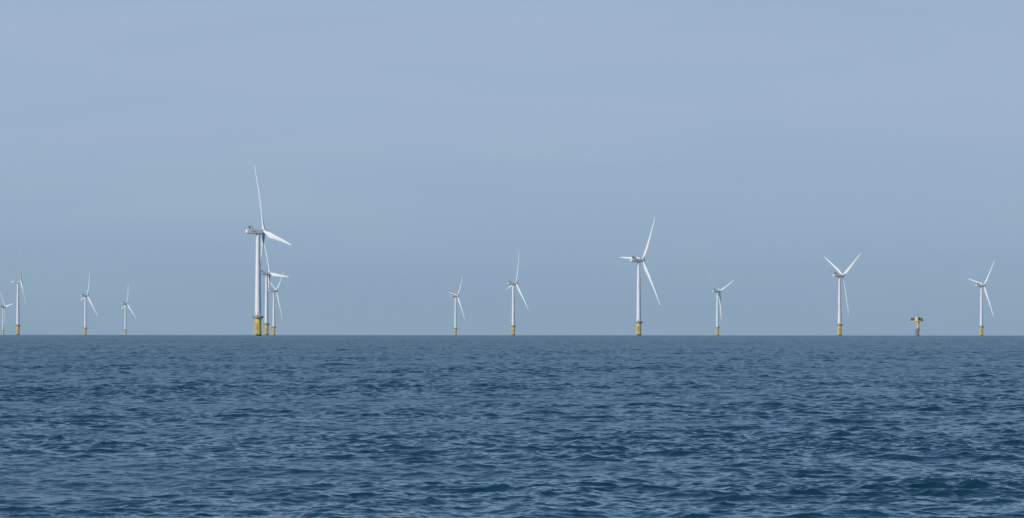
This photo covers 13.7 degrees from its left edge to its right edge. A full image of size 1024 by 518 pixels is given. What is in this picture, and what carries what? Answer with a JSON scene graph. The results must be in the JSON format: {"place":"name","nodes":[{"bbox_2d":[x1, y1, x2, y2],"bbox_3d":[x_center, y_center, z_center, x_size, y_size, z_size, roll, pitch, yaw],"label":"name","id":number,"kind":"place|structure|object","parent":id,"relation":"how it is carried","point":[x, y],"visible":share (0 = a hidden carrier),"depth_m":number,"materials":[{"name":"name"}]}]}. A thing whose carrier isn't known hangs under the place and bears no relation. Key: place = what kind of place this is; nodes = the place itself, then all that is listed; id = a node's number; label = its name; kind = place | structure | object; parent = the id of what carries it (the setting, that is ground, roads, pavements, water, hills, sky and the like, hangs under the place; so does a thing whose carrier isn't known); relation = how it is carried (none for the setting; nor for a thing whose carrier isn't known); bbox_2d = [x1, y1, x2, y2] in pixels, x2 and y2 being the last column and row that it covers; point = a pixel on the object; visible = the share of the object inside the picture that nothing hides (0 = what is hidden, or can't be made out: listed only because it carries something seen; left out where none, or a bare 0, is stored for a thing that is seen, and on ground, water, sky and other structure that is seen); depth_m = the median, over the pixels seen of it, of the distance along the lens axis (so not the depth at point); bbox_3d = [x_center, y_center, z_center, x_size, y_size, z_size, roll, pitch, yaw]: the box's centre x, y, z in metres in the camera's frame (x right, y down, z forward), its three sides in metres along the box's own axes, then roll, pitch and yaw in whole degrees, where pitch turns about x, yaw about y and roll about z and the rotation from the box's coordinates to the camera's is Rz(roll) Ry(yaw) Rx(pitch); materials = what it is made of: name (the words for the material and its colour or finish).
{"place":"outdoors","nodes":[
{"label":"outdoors","id":0,"kind":"place"},
{"bbox_2d":[0,335,1023,517],"bbox_3d":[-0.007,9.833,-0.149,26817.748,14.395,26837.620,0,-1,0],"label":"sea","id":1,"kind":"structure","parent":0,"point":[504,426],"depth_m":128.44,"materials":[{"name":"liquid"}]},
{"bbox_2d":[0,296,13,334],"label":"wind turbine","id":2,"kind":"object","parent":1,"relation":"in","point":[3,320],"visible":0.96,"depth_m":11607.16,"materials":[{"name":"silver metal"}]},
{"bbox_2d":[11,247,25,334],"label":"wind turbine","id":3,"kind":"object","parent":1,"relation":"in","point":[17,325],"visible":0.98,"depth_m":6446.01,"materials":[{"name":"silver metal"}]},
{"bbox_2d":[81,272,96,334],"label":"wind turbine","id":4,"kind":"object","parent":1,"relation":"in","point":[84,328],"visible":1,"depth_m":8643.28,"materials":[{"name":"silver metal"}]},
{"bbox_2d":[122,296,133,334],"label":"wind turbine","id":5,"kind":"object","parent":1,"relation":"in","point":[124,304],"visible":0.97,"depth_m":10675.16,"materials":[{"name":"silver metal"}]},
{"bbox_2d":[245,166,290,335],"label":"wind turbine","id":6,"kind":"object","parent":1,"relation":"in","point":[258,317],"visible":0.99,"depth_m":3260.10,"materials":[{"name":"white metal"}]},
{"bbox_2d":[261,245,287,334],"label":"wind turbine","id":7,"kind":"object","parent":1,"relation":"in","point":[267,283],"visible":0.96,"depth_m":5517.03,"materials":[{"name":"silver metal"}]},
{"bbox_2d":[269,271,283,334],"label":"wind turbine","id":8,"kind":"object","parent":1,"relation":"in","point":[273,327],"visible":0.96,"depth_m":7656.29,"materials":[{"name":"silver metal"}]},
{"bbox_2d":[449,276,464,334],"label":"wind turbine","id":9,"kind":"object","parent":1,"relation":"in","point":[455,317],"visible":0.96,"depth_m":8674.03,"materials":[{"name":"silver metal"}]},
{"bbox_2d":[507,257,527,334],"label":"wind turbine","id":10,"kind":"object","parent":1,"relation":"in","point":[513,325],"visible":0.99,"depth_m":6592.44,"materials":[{"name":"silver metal"}]},
{"bbox_2d":[620,218,659,334],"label":"wind turbine","id":11,"kind":"object","parent":1,"relation":"in","point":[638,321],"visible":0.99,"depth_m":4530.07,"materials":[{"name":"silver metal"}]},
{"bbox_2d":[709,275,730,334],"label":"wind turbine","id":12,"kind":"object","parent":1,"relation":"in","point":[717,327],"visible":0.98,"depth_m":7655.20,"materials":[{"name":"silver metal"}]},
{"bbox_2d":[824,253,860,334],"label":"wind turbine","id":13,"kind":"object","parent":1,"relation":"in","point":[839,325],"visible":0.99,"depth_m":5680.59,"materials":[{"name":"silver metal"}]},
{"bbox_2d":[910,316,922,335],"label":"monitoring platform","id":14,"kind":"structure","parent":1,"relation":"in","point":[918,319],"depth_m":3298.59,"materials":[{"name":"beige paint"}]},
{"bbox_2d":[969,262,993,335],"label":"wind turbine","id":15,"kind":"object","parent":1,"relation":"in","point":[980,285],"visible":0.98,"depth_m":6803.91,"materials":[{"name":"silver metal"}]},
{"bbox_2d":[0,0,1023,335],"label":"sky","id":16,"kind":"structure","parent":0,"point":[401,151],"materials":[{"name":"blue"}]}
]}

